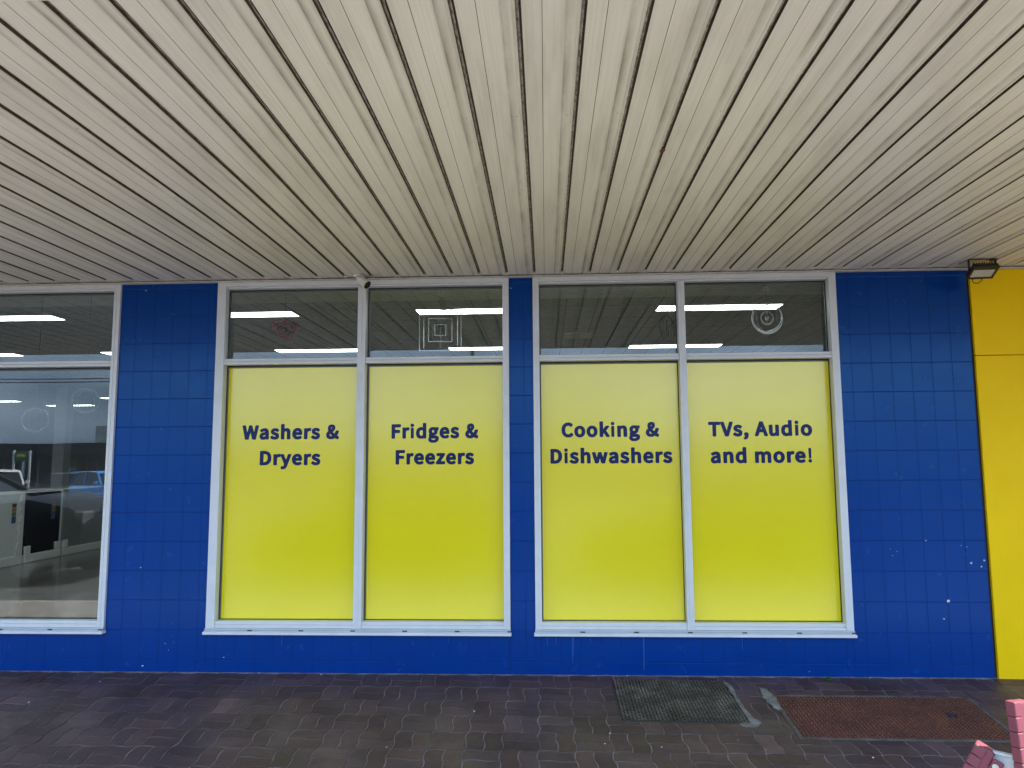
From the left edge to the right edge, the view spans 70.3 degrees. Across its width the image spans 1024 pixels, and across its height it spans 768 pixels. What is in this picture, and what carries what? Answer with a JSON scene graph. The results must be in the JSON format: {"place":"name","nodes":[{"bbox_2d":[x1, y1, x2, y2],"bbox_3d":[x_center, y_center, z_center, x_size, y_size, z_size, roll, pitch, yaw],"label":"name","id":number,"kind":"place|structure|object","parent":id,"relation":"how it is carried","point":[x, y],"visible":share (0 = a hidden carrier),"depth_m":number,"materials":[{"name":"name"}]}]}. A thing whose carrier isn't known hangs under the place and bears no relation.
{"place":"outdoors","nodes":[
{"label":"outdoors","id":0,"kind":"place"},
{"bbox_2d":[0,671,1023,767],"bbox_3d":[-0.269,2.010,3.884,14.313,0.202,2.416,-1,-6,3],"label":"pavement","id":1,"kind":"structure","parent":0,"point":[30,740],"depth_m":4.31,"materials":[{"name":"brick"}]},
{"bbox_2d":[0,267,994,677],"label":"shop building","id":2,"kind":"structure","parent":1,"relation":"on","point":[522,505],"depth_m":5.26,"materials":[{"name":"blue tile"}]},
{"bbox_2d":[0,548,100,617],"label":"shop floor","id":3,"kind":"structure","parent":2,"relation":"in","point":[65,586],"depth_m":8.47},
{"bbox_2d":[0,493,24,567],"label":"dishwasher","id":4,"kind":"object","parent":3,"relation":"on","point":[12,506],"visible":1,"depth_m":10.34,"materials":[{"name":"white metal"}]},
{"bbox_2d":[0,490,60,562],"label":"dishwasher","id":5,"kind":"object","parent":3,"relation":"on","point":[40,541],"visible":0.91,"depth_m":10.96,"materials":[{"name":"black metal"}]},
{"bbox_2d":[50,387,74,487],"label":"column","id":6,"kind":"structure","parent":3,"relation":"on","point":[61,452],"depth_m":14.32,"materials":[{"name":"white paint"}]},
{"bbox_2d":[27,486,103,555],"bbox_3d":[-7.343,2.236,12.031,0.670,1.040,1.172,-1,-6,3],"label":"dishwasher","id":7,"kind":"object","parent":3,"relation":"on","point":[81,518],"visible":0.59,"depth_m":11.88,"materials":[{"name":"grey metal"}]},
{"bbox_2d":[0,284,122,633],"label":"window","id":8,"kind":"structure","parent":2,"relation":"in","point":[8,625],"depth_m":5.41,"materials":[{"name":"white plastic"}]},
{"bbox_2d":[202,278,511,635],"bbox_3d":[-1.110,0.507,5.339,2.217,2.570,0.131,-1,-6,3],"label":"window","id":9,"kind":"structure","parent":2,"relation":"in","point":[363,494],"depth_m":5.34,"materials":[{"name":"yellow plastic"}]},
{"bbox_2d":[0,294,826,415],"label":"shop ceiling","id":10,"kind":"structure","parent":2,"relation":"attached to","point":[620,325],"depth_m":8.61,"materials":[{"name":"tile"}]},
{"bbox_2d":[0,352,25,356],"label":"ceiling light","id":11,"kind":"object","parent":10,"relation":"attached to","point":[9,354],"visible":1,"depth_m":10.16,"materials":[{"name":"white plastic"}]},
{"bbox_2d":[0,314,68,321],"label":"ceiling light","id":12,"kind":"object","parent":10,"relation":"attached to","point":[26,317],"visible":1,"depth_m":7.55,"materials":[{"name":"white plastic"}]},
{"bbox_2d":[21,303,48,431],"bbox_3d":[-3.811,-0.244,5.866,0.194,1.263,0.113,1,-6,-9],"label":"wind spinner","id":13,"kind":"object","parent":10,"relation":"hanging from","point":[36,406],"visible":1,"depth_m":5.83,"materials":[{"name":"clear plastic"}]},
{"bbox_2d":[71,296,99,412],"bbox_3d":[-3.406,-0.323,5.856,0.189,1.113,0.119,1,-6,-16],"label":"wind spinner","id":14,"kind":"object","parent":10,"relation":"hanging from","point":[85,389],"visible":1,"depth_m":5.82,"materials":[{"name":"clear plastic"}]},
{"bbox_2d":[97,351,110,354],"bbox_3d":[-5.016,-0.430,10.008,1.224,0.011,0.304,-1,-6,3],"label":"ceiling light","id":15,"kind":"object","parent":10,"relation":"attached to","point":[107,352],"visible":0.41,"depth_m":9.95,"materials":[{"name":"white plastic"}]},
{"bbox_2d":[231,310,301,317],"bbox_3d":[-2.812,-0.712,7.459,1.224,0.011,0.304,-1,-6,3],"label":"ceiling light","id":16,"kind":"object","parent":10,"relation":"attached to","point":[260,314],"visible":0.59,"depth_m":7.45,"materials":[{"name":"white plastic"}]},
{"bbox_2d":[270,307,300,339],"bbox_3d":[-1.807,-0.622,5.808,0.237,0.547,0.049,-1,-6,3],"label":"wind spinner","id":17,"kind":"object","parent":10,"relation":"hanging from","point":[285,331],"visible":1,"depth_m":5.79,"materials":[{"name":"red paint"}]},
{"bbox_2d":[273,348,356,352],"bbox_3d":[-2.599,-0.456,9.899,1.224,0.011,0.304,-1,-6,3],"label":"ceiling light","id":18,"kind":"object","parent":10,"relation":"attached to","point":[319,350],"visible":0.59,"depth_m":9.88,"materials":[{"name":"white plastic"}]},
{"bbox_2d":[0,283,823,306],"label":"ceiling margin","id":19,"kind":"object","parent":10,"relation":"attached to","point":[494,294],"visible":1,"depth_m":6.64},
{"bbox_2d":[419,292,460,350],"bbox_3d":[-0.566,-0.583,5.751,0.322,0.651,0.088,-2,-6,11],"label":"wind spinner","id":20,"kind":"object","parent":10,"relation":"hanging from","point":[440,318],"visible":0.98,"depth_m":5.73,"materials":[{"name":"metal"}]},
{"bbox_2d":[414,307,501,314],"bbox_3d":[-0.355,-0.739,7.348,1.224,0.011,0.304,-1,-6,3],"label":"ceiling light","id":21,"kind":"object","parent":10,"relation":"attached to","point":[477,310],"visible":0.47,"depth_m":7.36,"materials":[{"name":"white plastic"}]},
{"bbox_2d":[447,346,502,350],"bbox_3d":[-0.241,-0.481,9.792,1.224,0.011,0.304,-1,-6,3],"label":"ceiling light","id":22,"kind":"object","parent":10,"relation":"attached to","point":[473,348],"visible":0.47,"depth_m":9.79,"materials":[{"name":"white plastic"}]},
{"bbox_2d":[563,332,594,338],"bbox_3d":[0.808,-0.585,8.787,0.370,0.024,0.280,-1,-6,3],"label":"ceiling vent","id":23,"kind":"object","parent":10,"relation":"attached to","point":[581,335],"visible":1,"depth_m":8.71,"materials":[{"name":"grey metal"}]},
{"bbox_2d":[659,296,675,341],"bbox_3d":[1.207,-0.627,5.673,0.063,0.601,0.206,-4,-7,31],"label":"wind spinner","id":24,"kind":"object","parent":10,"relation":"hanging from","point":[667,328],"visible":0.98,"depth_m":5.65,"materials":[{"name":"grey metal"}]},
{"bbox_2d":[627,343,723,348],"bbox_3d":[2.166,-0.507,9.682,1.224,0.011,0.304,-1,-6,3],"label":"ceiling light","id":25,"kind":"object","parent":10,"relation":"attached to","point":[694,345],"visible":0.93,"depth_m":9.65,"materials":[{"name":"white plastic"}]},
{"bbox_2d":[654,302,785,311],"bbox_3d":[2.053,-0.764,7.238,1.224,0.011,0.304,-1,-6,3],"label":"ceiling light","id":26,"kind":"object","parent":10,"relation":"attached to","point":[714,307],"visible":1,"depth_m":7.23,"materials":[{"name":"white plastic"}]},
{"bbox_2d":[751,284,782,333],"bbox_3d":[1.971,-0.659,5.641,0.248,0.552,0.093,0,-6,0],"label":"wind spinner","id":27,"kind":"object","parent":10,"relation":"hanging from","point":[767,331],"visible":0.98,"depth_m":5.62,"materials":[{"name":"metal"}]},
{"bbox_2d":[0,0,1023,286],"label":"awning","id":28,"kind":"object","parent":2,"relation":"attached to","point":[142,142],"visible":0.98,"depth_m":3.10,"materials":[{"name":"beige paint"}]},
{"bbox_2d":[353,274,370,288],"bbox_3d":[-1.107,-0.743,5.314,0.194,0.121,0.086,-6,-8,42],"label":"security camera","id":29,"kind":"object","parent":28,"relation":"attached to","point":[363,282],"visible":1,"depth_m":5.26,"materials":[{"name":"white plastic"}]},
{"bbox_2d":[966,258,999,283],"bbox_3d":[3.239,-0.781,5.017,0.188,0.155,0.129,-1,-6,8],"label":"floodlight","id":30,"kind":"object","parent":28,"relation":"attached to","point":[987,270],"visible":1,"depth_m":5.00,"materials":[{"name":"black metal"}]},
{"bbox_2d":[532,272,856,637],"bbox_3d":[1.257,0.481,5.231,2.217,2.570,0.131,-1,-6,3],"label":"window","id":31,"kind":"structure","parent":2,"relation":"in","point":[681,493],"depth_m":5.23,"materials":[{"name":"yellow plastic"}]},
{"bbox_2d":[966,269,1023,678],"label":"yellow wall","id":32,"kind":"structure","parent":2,"relation":"attached to","point":[996,310],"depth_m":5.10,"materials":[{"name":"paint"}]},
{"bbox_2d":[611,678,750,723],"bbox_3d":[1.044,2.017,4.634,0.759,0.078,0.681,-1,-6,3],"label":"pit cover","id":33,"kind":"object","parent":1,"relation":"on","point":[679,701],"visible":1,"depth_m":4.59,"materials":[{"name":"grey metal"}]},
{"bbox_2d":[723,680,785,727],"bbox_3d":[1.532,2.001,4.569,0.311,0.063,0.728,-1,-6,8],"label":"cement patch","id":34,"kind":"object","parent":1,"relation":"on","point":[769,697],"visible":1,"depth_m":4.56,"materials":[{"name":"grey concrete"}]},
{"bbox_2d":[772,694,1010,742],"bbox_3d":[2.260,2.004,4.354,1.263,0.080,0.624,-1,-6,3],"label":"pit cover","id":35,"kind":"object","parent":1,"relation":"on","point":[894,718],"visible":1,"depth_m":4.32,"materials":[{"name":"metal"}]},
{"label":"concrete footpath","id":36,"kind":"structure","parent":0,"visible":0},
{"bbox_2d":[962,699,1023,767],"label":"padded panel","id":37,"kind":"object","parent":36,"relation":"on","point":[981,755],"visible":1,"depth_m":2.08,"materials":[{"name":"pink fabric"}]}
]}

